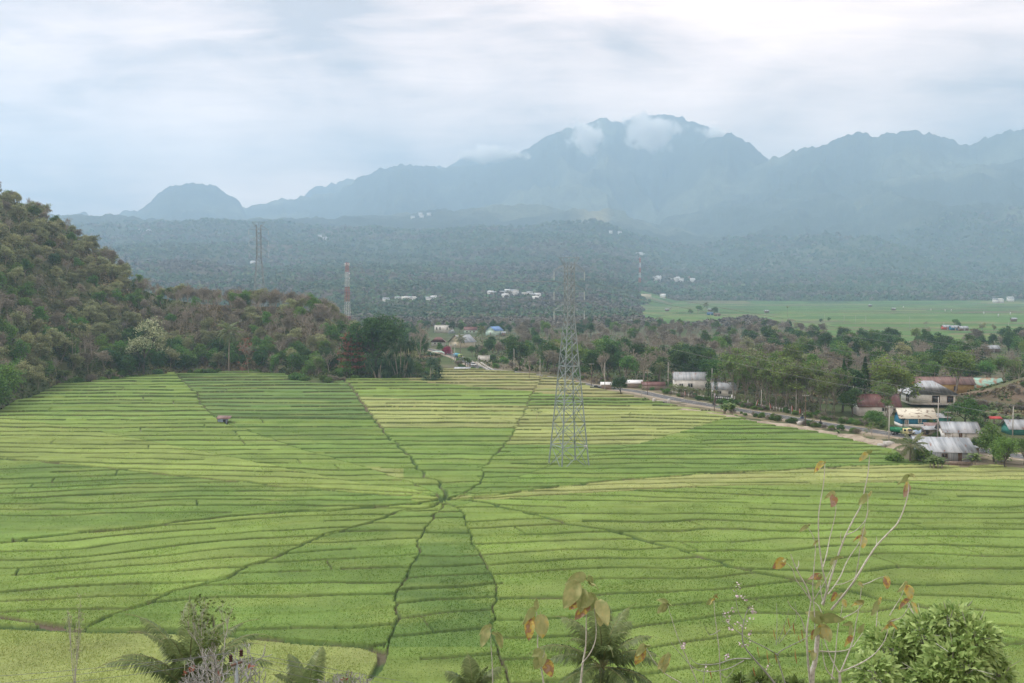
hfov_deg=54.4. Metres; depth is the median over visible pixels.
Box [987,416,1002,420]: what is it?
red shelter
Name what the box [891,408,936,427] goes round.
blue house
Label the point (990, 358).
green tree
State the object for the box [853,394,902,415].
classroom block
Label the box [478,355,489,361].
white flat shed
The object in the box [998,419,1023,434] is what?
corner shed
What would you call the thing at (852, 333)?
green tree
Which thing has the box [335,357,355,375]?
green tree
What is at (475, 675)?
coconut palm
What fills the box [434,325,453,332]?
white block
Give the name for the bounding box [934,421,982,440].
roadside shop
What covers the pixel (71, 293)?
olive tree
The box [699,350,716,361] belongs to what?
green tree
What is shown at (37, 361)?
olive tree
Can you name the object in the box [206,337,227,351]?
dark tree
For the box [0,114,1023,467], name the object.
terrain
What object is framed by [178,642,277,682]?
bare frangipani
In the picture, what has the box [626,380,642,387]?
white roofed shed
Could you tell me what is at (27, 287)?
green tree
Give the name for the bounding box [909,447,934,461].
shrub
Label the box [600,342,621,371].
dark tree
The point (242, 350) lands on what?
rust sapling
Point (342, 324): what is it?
green tree
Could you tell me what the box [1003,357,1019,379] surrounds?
vase tree
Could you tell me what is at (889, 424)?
utility pole
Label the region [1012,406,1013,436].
utility pole
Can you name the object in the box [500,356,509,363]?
shrub
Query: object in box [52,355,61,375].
bare tree
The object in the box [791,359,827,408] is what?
vase tree
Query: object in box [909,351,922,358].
green tree
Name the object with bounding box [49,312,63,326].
brown tree
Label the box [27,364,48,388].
olive tree
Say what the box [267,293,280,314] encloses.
brown tree
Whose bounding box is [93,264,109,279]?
olive tree
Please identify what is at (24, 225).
olive tree
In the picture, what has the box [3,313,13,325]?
bare tree
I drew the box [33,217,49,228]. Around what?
olive tree
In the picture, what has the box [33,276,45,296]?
brown tree
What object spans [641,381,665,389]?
maroon roofed shed
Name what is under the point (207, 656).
power cable
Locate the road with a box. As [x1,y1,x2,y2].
[428,348,1023,458]
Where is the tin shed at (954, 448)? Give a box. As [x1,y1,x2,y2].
[911,436,977,461]
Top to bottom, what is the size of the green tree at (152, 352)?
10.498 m
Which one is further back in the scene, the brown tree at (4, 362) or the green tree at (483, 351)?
the green tree at (483, 351)
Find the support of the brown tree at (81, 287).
on the terrain
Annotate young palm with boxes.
[668,384,677,392]
[675,384,686,391]
[789,401,795,408]
[801,401,810,410]
[809,403,818,411]
[892,430,930,461]
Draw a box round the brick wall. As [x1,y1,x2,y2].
[939,461,970,465]
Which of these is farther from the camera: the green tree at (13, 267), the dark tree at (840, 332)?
the dark tree at (840, 332)
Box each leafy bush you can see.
[725,668,807,682]
[846,597,1020,682]
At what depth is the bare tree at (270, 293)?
543.33 m
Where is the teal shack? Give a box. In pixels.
[935,413,950,422]
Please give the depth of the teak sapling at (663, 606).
12.68 m
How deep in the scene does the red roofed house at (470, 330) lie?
879.62 m
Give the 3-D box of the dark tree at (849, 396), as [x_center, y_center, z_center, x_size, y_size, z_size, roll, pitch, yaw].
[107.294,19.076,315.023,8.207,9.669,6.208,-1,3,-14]
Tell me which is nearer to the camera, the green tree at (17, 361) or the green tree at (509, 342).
the green tree at (17, 361)
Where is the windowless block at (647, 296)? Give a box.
[641,294,650,298]
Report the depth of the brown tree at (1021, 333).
668.21 m
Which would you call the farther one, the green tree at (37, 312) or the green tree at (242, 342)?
the green tree at (242, 342)
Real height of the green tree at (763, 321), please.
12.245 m
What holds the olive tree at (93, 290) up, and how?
on the terrain
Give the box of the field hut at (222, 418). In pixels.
[216,415,230,423]
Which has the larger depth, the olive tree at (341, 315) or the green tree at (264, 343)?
the olive tree at (341, 315)
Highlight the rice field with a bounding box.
[0,368,1023,682]
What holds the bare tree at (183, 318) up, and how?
on the terrain
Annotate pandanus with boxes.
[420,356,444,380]
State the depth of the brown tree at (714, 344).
525.79 m
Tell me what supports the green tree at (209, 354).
on the terrain
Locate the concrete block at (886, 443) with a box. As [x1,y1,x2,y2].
[877,441,894,446]
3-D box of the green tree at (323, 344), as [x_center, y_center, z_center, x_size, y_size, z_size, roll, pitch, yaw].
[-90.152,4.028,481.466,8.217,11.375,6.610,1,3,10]
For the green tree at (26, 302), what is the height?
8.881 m
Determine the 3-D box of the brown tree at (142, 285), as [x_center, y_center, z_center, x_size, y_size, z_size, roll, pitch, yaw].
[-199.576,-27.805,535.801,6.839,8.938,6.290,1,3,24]
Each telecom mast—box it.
[344,263,350,319]
[639,258,640,281]
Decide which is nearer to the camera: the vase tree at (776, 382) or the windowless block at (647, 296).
the vase tree at (776, 382)
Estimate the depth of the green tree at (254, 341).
495.58 m
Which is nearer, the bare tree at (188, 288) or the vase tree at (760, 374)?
the vase tree at (760, 374)
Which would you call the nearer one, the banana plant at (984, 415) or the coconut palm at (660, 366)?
the banana plant at (984, 415)
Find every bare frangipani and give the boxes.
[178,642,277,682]
[316,670,373,682]
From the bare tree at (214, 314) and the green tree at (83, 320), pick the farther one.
the bare tree at (214, 314)
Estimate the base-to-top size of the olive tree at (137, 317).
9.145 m
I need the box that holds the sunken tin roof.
[454,367,470,368]
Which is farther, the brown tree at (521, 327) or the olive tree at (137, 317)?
the brown tree at (521, 327)
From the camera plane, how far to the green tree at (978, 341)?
551.00 m
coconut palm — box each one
[91,595,277,682]
[215,320,243,370]
[270,643,357,682]
[444,650,502,682]
[455,334,466,353]
[478,325,486,344]
[526,599,660,682]
[654,362,665,373]
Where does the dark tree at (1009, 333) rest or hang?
on the terrain
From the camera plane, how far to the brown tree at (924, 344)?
513.64 m
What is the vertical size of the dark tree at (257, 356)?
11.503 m
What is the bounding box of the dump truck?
[890,426,912,435]
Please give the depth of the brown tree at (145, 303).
516.85 m
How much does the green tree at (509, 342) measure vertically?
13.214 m
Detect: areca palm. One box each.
[65,320,76,365]
[74,321,84,370]
[80,324,88,364]
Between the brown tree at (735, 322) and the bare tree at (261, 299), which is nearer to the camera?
the bare tree at (261, 299)
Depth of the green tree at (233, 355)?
483.58 m
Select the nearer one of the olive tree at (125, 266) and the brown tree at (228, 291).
the olive tree at (125, 266)
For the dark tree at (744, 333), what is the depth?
698.13 m
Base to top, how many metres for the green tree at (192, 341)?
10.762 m
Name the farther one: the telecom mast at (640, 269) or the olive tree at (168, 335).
the telecom mast at (640, 269)
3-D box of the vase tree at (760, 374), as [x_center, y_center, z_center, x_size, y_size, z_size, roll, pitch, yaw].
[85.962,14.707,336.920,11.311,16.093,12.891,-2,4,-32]
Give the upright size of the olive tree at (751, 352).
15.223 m
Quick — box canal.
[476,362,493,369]
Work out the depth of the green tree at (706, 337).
641.88 m
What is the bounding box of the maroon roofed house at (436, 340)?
[431,337,446,345]
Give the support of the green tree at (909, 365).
on the terrain
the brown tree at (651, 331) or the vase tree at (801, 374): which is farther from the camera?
the brown tree at (651, 331)
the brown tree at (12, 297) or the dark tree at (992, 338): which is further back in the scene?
the dark tree at (992, 338)
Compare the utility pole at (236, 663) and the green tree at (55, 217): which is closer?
the utility pole at (236, 663)
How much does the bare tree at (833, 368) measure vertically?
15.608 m
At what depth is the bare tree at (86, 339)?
447.56 m
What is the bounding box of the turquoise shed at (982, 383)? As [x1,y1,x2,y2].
[973,377,1002,388]
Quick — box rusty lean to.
[922,422,936,433]
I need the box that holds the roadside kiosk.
[600,382,611,388]
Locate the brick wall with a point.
(958, 463)
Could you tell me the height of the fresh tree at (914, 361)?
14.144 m
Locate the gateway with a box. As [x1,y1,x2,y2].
[715,395,732,401]
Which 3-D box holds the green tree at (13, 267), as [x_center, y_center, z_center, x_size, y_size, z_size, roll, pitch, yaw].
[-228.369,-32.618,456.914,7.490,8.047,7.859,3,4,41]
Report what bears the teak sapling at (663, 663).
on the terrain
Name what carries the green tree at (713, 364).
on the terrain
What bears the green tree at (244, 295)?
on the terrain
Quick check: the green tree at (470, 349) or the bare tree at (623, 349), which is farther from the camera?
the green tree at (470, 349)
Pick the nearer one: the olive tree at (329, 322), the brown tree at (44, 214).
the olive tree at (329, 322)
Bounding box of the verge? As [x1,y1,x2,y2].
[608,387,1023,464]
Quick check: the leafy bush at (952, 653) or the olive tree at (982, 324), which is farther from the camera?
the olive tree at (982, 324)
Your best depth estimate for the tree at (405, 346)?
441.37 m
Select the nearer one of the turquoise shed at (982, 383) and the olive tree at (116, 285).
the turquoise shed at (982, 383)
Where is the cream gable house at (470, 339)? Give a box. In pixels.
[448,334,476,347]
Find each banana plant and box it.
[55,370,71,379]
[104,369,115,377]
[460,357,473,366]
[716,402,738,414]
[922,455,946,467]
[936,458,948,467]
[962,452,984,465]
[978,411,991,423]
[987,410,1003,423]
[1010,413,1023,418]
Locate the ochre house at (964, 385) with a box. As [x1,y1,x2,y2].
[909,376,975,393]
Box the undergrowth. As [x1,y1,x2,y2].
[0,200,1023,419]
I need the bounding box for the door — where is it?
[958,453,961,460]
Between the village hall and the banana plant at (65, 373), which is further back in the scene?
the banana plant at (65, 373)
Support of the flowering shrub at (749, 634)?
on the terrain
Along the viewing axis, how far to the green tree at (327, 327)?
502.34 m
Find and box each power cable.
[5,653,381,682]
[7,651,411,682]
[68,659,327,682]
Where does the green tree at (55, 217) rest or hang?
on the terrain
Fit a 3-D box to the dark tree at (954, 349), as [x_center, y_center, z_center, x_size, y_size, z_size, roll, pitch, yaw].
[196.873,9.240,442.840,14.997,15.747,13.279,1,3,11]
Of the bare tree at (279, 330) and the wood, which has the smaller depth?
the bare tree at (279, 330)
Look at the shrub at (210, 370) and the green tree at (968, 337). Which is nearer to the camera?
the shrub at (210, 370)
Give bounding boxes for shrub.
[73,378,81,382]
[117,370,125,375]
[206,368,215,372]
[287,372,305,379]
[299,376,312,380]
[319,375,327,381]
[324,376,332,382]
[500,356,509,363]
[524,362,532,368]
[577,366,590,373]
[671,582,810,682]
[774,415,783,420]
[787,417,797,422]
[803,412,812,417]
[835,424,845,429]
[851,419,861,424]
[884,452,903,461]
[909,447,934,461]
[977,400,988,405]
[1007,382,1017,389]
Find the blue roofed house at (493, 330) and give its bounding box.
[486,326,502,335]
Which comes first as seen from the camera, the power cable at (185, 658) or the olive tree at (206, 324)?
the power cable at (185, 658)
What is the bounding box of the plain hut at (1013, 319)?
[1009,318,1017,321]
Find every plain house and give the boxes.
[941,325,949,329]
[948,325,958,329]
[957,326,968,330]
[988,345,1000,352]
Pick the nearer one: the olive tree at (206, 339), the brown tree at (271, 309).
the olive tree at (206, 339)
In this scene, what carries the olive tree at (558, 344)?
on the terrain
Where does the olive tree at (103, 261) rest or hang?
on the terrain
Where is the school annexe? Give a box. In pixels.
[710,382,737,396]
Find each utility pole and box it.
[229,649,242,682]
[805,395,805,425]
[886,406,890,440]
[937,397,938,436]
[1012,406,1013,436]
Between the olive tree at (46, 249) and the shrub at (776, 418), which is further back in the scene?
the olive tree at (46, 249)
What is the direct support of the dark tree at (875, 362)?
on the terrain
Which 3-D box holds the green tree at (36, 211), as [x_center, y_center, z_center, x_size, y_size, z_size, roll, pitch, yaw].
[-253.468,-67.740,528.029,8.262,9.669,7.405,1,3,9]
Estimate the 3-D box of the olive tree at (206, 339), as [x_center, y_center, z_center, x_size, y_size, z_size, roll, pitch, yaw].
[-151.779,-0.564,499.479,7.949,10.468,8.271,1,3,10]
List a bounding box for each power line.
[257,240,1023,360]
[260,253,1019,386]
[261,265,1021,417]
[269,247,1018,377]
[269,258,1021,406]
[271,237,1017,352]
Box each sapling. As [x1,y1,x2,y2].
[238,338,253,372]
[479,624,502,682]
[522,598,553,682]
[563,571,609,682]
[634,643,680,682]
[656,598,697,682]
[706,593,721,682]
[772,449,917,682]
[864,422,875,437]
[1010,360,1023,381]
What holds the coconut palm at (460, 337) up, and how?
on the terrain
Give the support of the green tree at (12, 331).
on the terrain
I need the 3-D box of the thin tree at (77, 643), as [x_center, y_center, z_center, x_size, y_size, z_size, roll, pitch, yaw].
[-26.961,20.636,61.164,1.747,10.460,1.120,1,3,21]
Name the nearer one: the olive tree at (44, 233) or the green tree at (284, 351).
the green tree at (284, 351)
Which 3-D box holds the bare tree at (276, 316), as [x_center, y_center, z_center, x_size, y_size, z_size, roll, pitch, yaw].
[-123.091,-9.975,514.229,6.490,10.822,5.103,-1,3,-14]
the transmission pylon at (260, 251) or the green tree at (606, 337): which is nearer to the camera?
the green tree at (606, 337)
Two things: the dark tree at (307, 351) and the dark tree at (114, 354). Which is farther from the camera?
the dark tree at (307, 351)
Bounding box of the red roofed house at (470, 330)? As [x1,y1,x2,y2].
[464,327,477,333]
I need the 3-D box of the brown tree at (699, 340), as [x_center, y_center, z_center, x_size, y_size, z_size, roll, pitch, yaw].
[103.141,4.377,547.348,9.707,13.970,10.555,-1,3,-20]
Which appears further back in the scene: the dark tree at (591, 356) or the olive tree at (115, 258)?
the olive tree at (115, 258)
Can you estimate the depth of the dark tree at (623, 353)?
452.43 m
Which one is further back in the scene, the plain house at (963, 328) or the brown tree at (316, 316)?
the plain house at (963, 328)
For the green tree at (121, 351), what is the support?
on the terrain
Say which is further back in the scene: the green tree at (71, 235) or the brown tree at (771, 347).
the green tree at (71, 235)
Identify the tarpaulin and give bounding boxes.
[913,428,926,433]
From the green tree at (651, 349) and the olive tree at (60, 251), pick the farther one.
the olive tree at (60, 251)
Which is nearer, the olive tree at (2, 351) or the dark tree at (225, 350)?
the olive tree at (2, 351)
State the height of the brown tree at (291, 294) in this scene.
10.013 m
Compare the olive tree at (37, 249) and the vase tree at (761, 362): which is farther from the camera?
the olive tree at (37, 249)
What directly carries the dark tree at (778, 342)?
on the terrain
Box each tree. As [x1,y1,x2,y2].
[0,191,11,208]
[0,222,10,235]
[0,243,15,264]
[0,264,7,276]
[0,272,8,283]
[0,290,8,315]
[0,319,20,337]
[0,326,11,343]
[0,330,13,352]
[0,331,7,346]
[0,345,11,359]
[0,358,9,370]
[0,361,26,403]
[0,375,15,405]
[1,200,10,215]
[3,233,22,249]
[3,299,14,311]
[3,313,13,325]
[4,217,13,231]
[5,285,17,297]
[6,266,23,282]
[6,357,29,374]
[7,203,27,222]
[7,263,24,278]
[7,294,16,308]
[8,311,26,333]
[10,191,21,203]
[10,338,31,359]
[13,359,36,387]
[15,305,33,319]
[16,219,29,233]
[16,297,33,306]
[17,330,35,353]
[18,281,38,299]
[19,273,36,285]
[21,235,31,247]
[21,257,34,277]
[22,305,33,324]
[23,201,35,215]
[24,233,38,241]
[27,206,42,221]
[27,356,48,373]
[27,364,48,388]
[29,219,46,237]
[29,257,42,274]
[29,298,43,308]
[29,318,46,337]
[30,243,45,256]
[30,306,51,329]
[31,332,55,352]
[31,342,53,363]
[32,245,52,262]
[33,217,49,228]
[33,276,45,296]
[35,227,49,244]
[38,203,50,213]
[39,211,50,218]
[39,324,58,334]
[39,355,56,376]
[41,239,55,253]
[44,327,64,347]
[46,220,62,236]
[46,284,60,296]
[48,253,61,263]
[49,215,59,222]
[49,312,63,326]
[50,266,62,277]
[51,298,65,310]
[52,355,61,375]
[54,248,72,261]
[54,325,64,332]
[56,219,65,228]
[56,233,68,244]
[59,330,80,348]
[59,336,74,363]
[61,259,71,273]
[61,345,79,357]
[62,313,78,330]
[62,593,85,682]
[63,296,81,312]
[64,224,75,233]
[65,232,77,244]
[65,288,79,300]
[66,305,78,320]
[67,272,78,287]
[69,249,78,261]
[69,353,85,373]
[72,229,83,240]
[72,239,85,255]
[73,257,83,268]
[74,268,87,281]
[74,323,92,345]
[75,283,84,297]
[77,317,89,324]
[78,305,97,320]
[79,332,94,351]
[82,253,94,266]
[82,262,97,275]
[82,299,103,319]
[83,241,94,251]
[84,235,99,251]
[84,340,98,358]
[85,275,98,287]
[87,234,101,252]
[88,321,104,342]
[89,286,100,293]
[90,312,108,322]
[91,248,98,255]
[91,290,107,309]
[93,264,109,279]
[93,333,114,348]
[94,345,111,354]
[94,350,112,371]
[96,256,111,264]
[97,285,113,300]
[97,322,110,332]
[98,246,109,258]
[99,245,113,256]
[101,302,119,319]
[103,347,120,367]
[104,328,121,347]
[105,250,116,263]
[105,263,121,281]
[106,297,116,304]
[107,281,121,292]
[108,319,122,331]
[109,253,119,264]
[111,288,129,303]
[112,280,123,290]
[112,339,129,349]
[114,302,123,316]
[115,276,130,292]
[116,346,131,357]
[117,262,131,272]
[117,269,133,278]
[117,354,137,374]
[119,311,134,328]
[122,316,167,373]
[122,331,132,341]
[124,326,139,339]
[125,292,136,307]
[127,353,150,373]
[128,312,141,325]
[132,288,145,304]
[135,282,145,292]
[136,273,143,281]
[139,308,146,318]
[141,298,150,308]
[142,278,151,291]
[145,343,158,357]
[148,336,166,351]
[150,283,161,295]
[150,306,164,315]
[150,350,168,367]
[152,315,162,321]
[155,294,163,305]
[157,287,165,297]
[160,288,172,297]
[160,320,172,330]
[161,331,171,341]
[163,338,182,349]
[164,313,177,329]
[164,346,182,367]
[166,303,184,323]
[170,330,179,338]
[173,290,181,301]
[173,335,183,341]
[173,344,188,357]
[173,353,193,369]
[174,283,185,299]
[174,594,235,682]
[176,315,187,335]
[178,286,188,302]
[181,309,192,327]
[181,335,194,349]
[181,348,198,364]
[182,283,192,297]
[182,336,197,349]
[185,296,201,313]
[186,288,199,298]
[191,344,207,361]
[195,302,210,319]
[198,286,208,301]
[199,317,214,330]
[199,329,211,336]
[200,290,209,303]
[201,330,217,343]
[204,348,217,359]
[204,350,217,367]
[205,290,222,299]
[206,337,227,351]
[209,351,226,367]
[211,311,218,325]
[220,343,238,361]
[221,304,231,313]
[221,311,229,323]
[222,288,232,304]
[225,350,238,363]
[227,289,234,307]
[227,291,241,309]
[227,314,240,330]
[228,342,240,352]
[229,308,245,326]
[231,296,247,309]
[235,332,250,342]
[235,339,254,353]
[237,291,254,306]
[237,341,258,355]
[237,354,251,368]
[239,306,256,324]
[246,312,262,326]
[247,336,262,350]
[249,288,269,302]
[249,324,258,342]
[251,350,269,366]
[252,292,266,310]
[253,326,266,340]
[254,301,268,321]
[255,335,276,351]
[260,311,275,329]
[262,287,277,306]
[265,319,277,333]
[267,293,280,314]
[268,306,276,314]
[268,312,279,327]
[268,343,277,355]
[269,352,280,371]
[273,332,287,342]
[274,326,285,337]
[276,337,285,349]
[276,350,285,362]
[279,298,295,314]
[281,315,294,332]
[283,336,297,345]
[283,346,297,355]
[285,291,297,303]
[285,352,304,370]
[286,339,306,348]
[286,347,296,355]
[287,327,301,337]
[291,340,305,352]
[292,306,305,323]
[292,312,309,330]
[293,292,303,299]
[293,297,307,315]
[296,355,307,368]
[298,318,318,337]
[298,327,310,344]
[298,348,311,358]
[299,312,312,330]
[300,360,316,372]
[303,292,318,308]
[306,335,318,349]
[306,350,325,366]
[307,297,322,307]
[308,302,322,313]
[310,356,327,373]
[311,303,329,322]
[312,312,325,328]
[313,333,326,344]
[316,322,326,333]
[317,323,331,337]
[317,339,330,348]
[317,346,331,357]
[319,311,331,323]
[320,351,337,370]
[321,319,336,336]
[322,297,332,312]
[322,349,332,359]
[322,353,337,368]
[323,324,343,341]
[327,302,338,318]
[330,332,367,372]
[330,340,338,352]
[333,312,348,322]
[333,318,348,332]
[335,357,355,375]
[336,312,408,377]
[364,356,392,377]
[380,338,420,377]
[392,361,405,373]
[401,347,419,358]
[408,324,431,358]
[412,359,428,373]
[419,340,430,352]
[423,321,430,330]
[436,343,443,352]
[467,346,474,356]
[478,347,487,354]
[483,339,493,352]
[494,340,504,354]
[499,338,506,351]
[503,337,518,355]
[504,335,518,348]
[505,324,511,331]
[506,341,527,370]
[515,325,525,334]
[515,342,533,362]
[516,336,526,355]
[519,330,528,338]
[523,351,538,372]
[525,333,532,340]
[525,340,536,352]
[531,331,538,342]
[531,335,541,350]
[536,339,559,370]
[540,323,550,337]
[543,349,561,374]
[547,328,559,340]
[548,348,564,366]
[551,341,565,348]
[555,347,568,364]
[561,327,574,336]
[561,344,589,372]
[568,323,582,332]
[572,334,590,343]
[580,348,606,378]
[583,335,597,346]
[583,343,596,349]
[584,323,595,334]
[591,337,602,353]
[593,325,604,331]
[593,339,613,355]
[596,351,608,380]
[597,354,618,379]
[600,328,611,334]
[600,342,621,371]
[601,335,613,346]
[605,318,611,326]
[610,321,622,327]
[610,351,626,375]
[610,376,629,393]
[612,325,620,336]
[612,336,632,351]
[613,340,625,352]
[619,355,640,376]
[620,351,632,374]
[621,342,632,352]
[621,348,653,379]
[627,327,635,337]
[627,342,648,374]
[631,336,645,347]
[633,319,640,327]
[633,328,640,338]
[638,351,656,380]
[639,345,664,373]
[646,328,654,343]
[647,325,656,333]
[647,355,671,381]
[649,321,657,327]
[649,337,661,348]
[652,349,670,365]
[656,319,662,326]
[658,329,671,344]
[658,344,670,353]
[665,333,683,345]
[667,343,686,370]
[668,349,693,372]
[670,337,680,344]
[676,326,683,335]
[678,359,699,371]
[679,349,697,363]
[681,343,695,350]
[685,345,707,370]
[692,337,707,346]
[692,343,706,357]
[694,358,721,372]
[698,329,712,341]
[699,346,716,363]
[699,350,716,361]
[703,357,722,379]
[705,370,710,395]
[707,348,747,398]
[709,321,720,328]
[709,341,719,351]
[710,307,718,312]
[710,351,728,381]
[713,335,731,353]
[713,345,726,352]
[719,335,731,345]
[720,345,741,354]
[724,370,746,391]
[727,362,748,394]
[728,327,738,335]
[729,333,739,345]
[730,319,740,328]
[732,335,745,344]
[733,360,759,401]
[737,349,784,404]
[738,336,756,349]
[741,330,752,339]
[743,323,754,331]
[745,347,759,361]
[748,330,759,338]
[752,324,759,332]
[752,364,785,405]
[753,334,768,347]
[753,342,767,351]
[759,325,773,332]
[760,329,778,343]
[761,319,768,325]
[761,342,782,356]
[764,368,786,409]
[766,356,811,406]
[767,335,777,343]
[767,349,781,361]
[771,339,786,346]
[776,331,785,339]
[776,342,805,362]
[779,337,791,345]
[781,361,820,412]
[782,328,802,338]
[784,327,792,332]
[784,332,796,344]
[784,363,815,397]
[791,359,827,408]
[793,335,808,349]
[798,323,805,330]
[798,354,807,364]
[802,351,827,390]
[803,341,821,353]
[804,339,822,354]
[805,324,819,336]
[807,350,823,366]
[807,371,840,411]
[811,331,822,346]
[816,367,853,412]
[817,331,832,346]
[818,323,827,329]
[820,351,847,364]
[821,358,848,393]
[823,363,847,397]
[828,340,841,347]
[830,336,844,347]
[833,340,855,353]
[834,366,867,411]
[835,351,855,367]
[836,327,850,336]
[836,358,846,401]
[839,334,854,346]
[839,386,863,416]
[848,330,858,337]
[848,351,860,367]
[851,337,867,355]
[854,348,864,368]
[854,351,870,369]
[857,328,868,337]
[857,339,872,367]
[859,356,871,393]
[861,348,880,364]
[862,348,887,358]
[862,351,924,397]
[863,410,886,425]
[866,362,877,392]
[867,329,881,349]
[867,341,891,355]
[869,354,889,385]
[870,365,914,391]
[872,344,898,361]
[872,379,897,419]
[875,338,890,352]
[879,334,895,345]
[880,330,892,346]
[881,354,908,370]
[882,326,891,335]
[890,328,901,336]
[890,337,911,352]
[892,354,921,375]
[894,341,913,356]
[895,344,916,355]
[896,354,921,371]
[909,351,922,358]
[910,327,920,336]
[910,340,917,351]
[912,335,925,342]
[912,351,930,375]
[913,341,931,369]
[918,340,929,351]
[920,328,930,340]
[920,344,944,366]
[920,359,938,375]
[920,360,943,375]
[925,353,942,369]
[927,332,943,343]
[936,336,949,348]
[938,349,978,397]
[939,345,963,375]
[940,338,953,355]
[940,349,951,376]
[941,395,987,425]
[945,344,965,350]
[946,340,961,348]
[958,342,985,363]
[959,362,981,376]
[964,333,976,341]
[966,347,981,376]
[969,328,981,338]
[970,339,989,352]
[971,436,988,451]
[973,421,1016,463]
[976,335,988,346]
[977,360,996,376]
[978,322,986,330]
[978,356,994,376]
[979,342,991,358]
[987,333,998,344]
[988,436,1020,466]
[991,354,1010,380]
[997,327,1006,335]
[997,335,1003,346]
[1001,327,1015,335]
[1001,335,1016,350]
[1002,332,1015,350]
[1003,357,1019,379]
[1003,361,1023,380]
[1007,348,1016,367]
[1007,356,1020,378]
[1009,335,1022,356]
[1013,325,1023,340]
[1014,438,1023,456]
[1018,330,1023,336]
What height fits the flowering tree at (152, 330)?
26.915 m
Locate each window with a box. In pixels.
[932,395,939,402]
[947,396,953,402]
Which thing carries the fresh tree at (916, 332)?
on the terrain
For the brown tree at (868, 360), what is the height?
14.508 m
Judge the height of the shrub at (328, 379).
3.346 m
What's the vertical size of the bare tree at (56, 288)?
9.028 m
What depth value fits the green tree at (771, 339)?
624.96 m
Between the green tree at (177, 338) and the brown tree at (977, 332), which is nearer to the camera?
the green tree at (177, 338)
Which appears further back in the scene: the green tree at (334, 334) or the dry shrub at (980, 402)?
the green tree at (334, 334)
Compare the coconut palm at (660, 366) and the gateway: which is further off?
the coconut palm at (660, 366)
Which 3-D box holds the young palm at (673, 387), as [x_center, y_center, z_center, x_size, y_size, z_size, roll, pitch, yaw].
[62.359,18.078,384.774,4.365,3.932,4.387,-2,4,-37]
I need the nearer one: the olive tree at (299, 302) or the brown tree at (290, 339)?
the brown tree at (290, 339)
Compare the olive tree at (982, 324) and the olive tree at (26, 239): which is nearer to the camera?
the olive tree at (26, 239)
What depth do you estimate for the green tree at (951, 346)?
468.57 m
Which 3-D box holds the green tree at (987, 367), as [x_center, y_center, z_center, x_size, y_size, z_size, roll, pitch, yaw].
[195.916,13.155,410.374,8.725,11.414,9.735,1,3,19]
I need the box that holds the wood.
[66,206,1023,327]
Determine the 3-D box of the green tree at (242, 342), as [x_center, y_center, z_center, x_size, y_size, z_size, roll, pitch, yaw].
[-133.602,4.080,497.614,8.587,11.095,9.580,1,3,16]
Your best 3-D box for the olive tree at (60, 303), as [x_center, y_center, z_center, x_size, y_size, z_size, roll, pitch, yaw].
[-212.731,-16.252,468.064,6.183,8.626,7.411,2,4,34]
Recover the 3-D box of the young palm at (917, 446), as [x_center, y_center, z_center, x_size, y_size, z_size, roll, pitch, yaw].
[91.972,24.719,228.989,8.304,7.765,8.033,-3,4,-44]
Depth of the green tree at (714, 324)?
843.85 m
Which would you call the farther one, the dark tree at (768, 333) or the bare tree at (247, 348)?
the dark tree at (768, 333)
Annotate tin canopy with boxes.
[920,426,938,434]
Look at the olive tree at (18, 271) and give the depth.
450.33 m
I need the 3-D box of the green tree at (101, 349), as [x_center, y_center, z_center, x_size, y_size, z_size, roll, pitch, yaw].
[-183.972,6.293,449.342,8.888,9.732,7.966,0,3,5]
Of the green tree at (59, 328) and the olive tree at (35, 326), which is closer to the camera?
the olive tree at (35, 326)
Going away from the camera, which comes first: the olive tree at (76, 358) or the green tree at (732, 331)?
the olive tree at (76, 358)
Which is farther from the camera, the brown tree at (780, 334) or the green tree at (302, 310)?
the brown tree at (780, 334)
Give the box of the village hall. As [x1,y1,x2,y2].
[898,380,958,404]
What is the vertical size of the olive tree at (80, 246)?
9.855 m
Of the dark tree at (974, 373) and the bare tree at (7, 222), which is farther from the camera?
the bare tree at (7, 222)
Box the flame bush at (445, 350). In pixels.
[440,345,454,353]
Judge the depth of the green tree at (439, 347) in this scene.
604.73 m
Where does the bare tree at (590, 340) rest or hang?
on the terrain
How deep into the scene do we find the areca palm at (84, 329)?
433.80 m
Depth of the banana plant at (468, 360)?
510.97 m
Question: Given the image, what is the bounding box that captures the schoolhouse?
[672,372,723,389]
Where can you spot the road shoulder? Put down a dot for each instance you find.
(981, 453)
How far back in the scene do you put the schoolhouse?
395.69 m
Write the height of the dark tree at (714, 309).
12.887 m
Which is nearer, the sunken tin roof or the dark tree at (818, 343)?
the sunken tin roof
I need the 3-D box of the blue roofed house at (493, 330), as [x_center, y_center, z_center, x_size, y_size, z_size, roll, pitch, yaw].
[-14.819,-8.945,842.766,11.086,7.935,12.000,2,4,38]
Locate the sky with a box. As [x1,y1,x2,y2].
[0,0,1023,215]
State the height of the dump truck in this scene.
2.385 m
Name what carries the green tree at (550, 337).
on the terrain
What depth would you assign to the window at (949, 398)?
338.47 m
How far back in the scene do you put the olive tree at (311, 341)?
482.33 m
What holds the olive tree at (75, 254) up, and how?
on the terrain
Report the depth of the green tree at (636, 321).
927.87 m
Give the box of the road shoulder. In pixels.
[428,348,1023,460]
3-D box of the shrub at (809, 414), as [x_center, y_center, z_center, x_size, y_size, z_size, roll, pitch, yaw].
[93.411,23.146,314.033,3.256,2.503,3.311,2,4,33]
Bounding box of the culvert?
[652,398,669,402]
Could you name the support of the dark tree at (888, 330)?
on the terrain
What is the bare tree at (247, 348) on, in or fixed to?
on the terrain
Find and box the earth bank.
[679,408,904,449]
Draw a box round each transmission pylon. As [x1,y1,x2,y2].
[248,222,268,306]
[548,257,588,466]

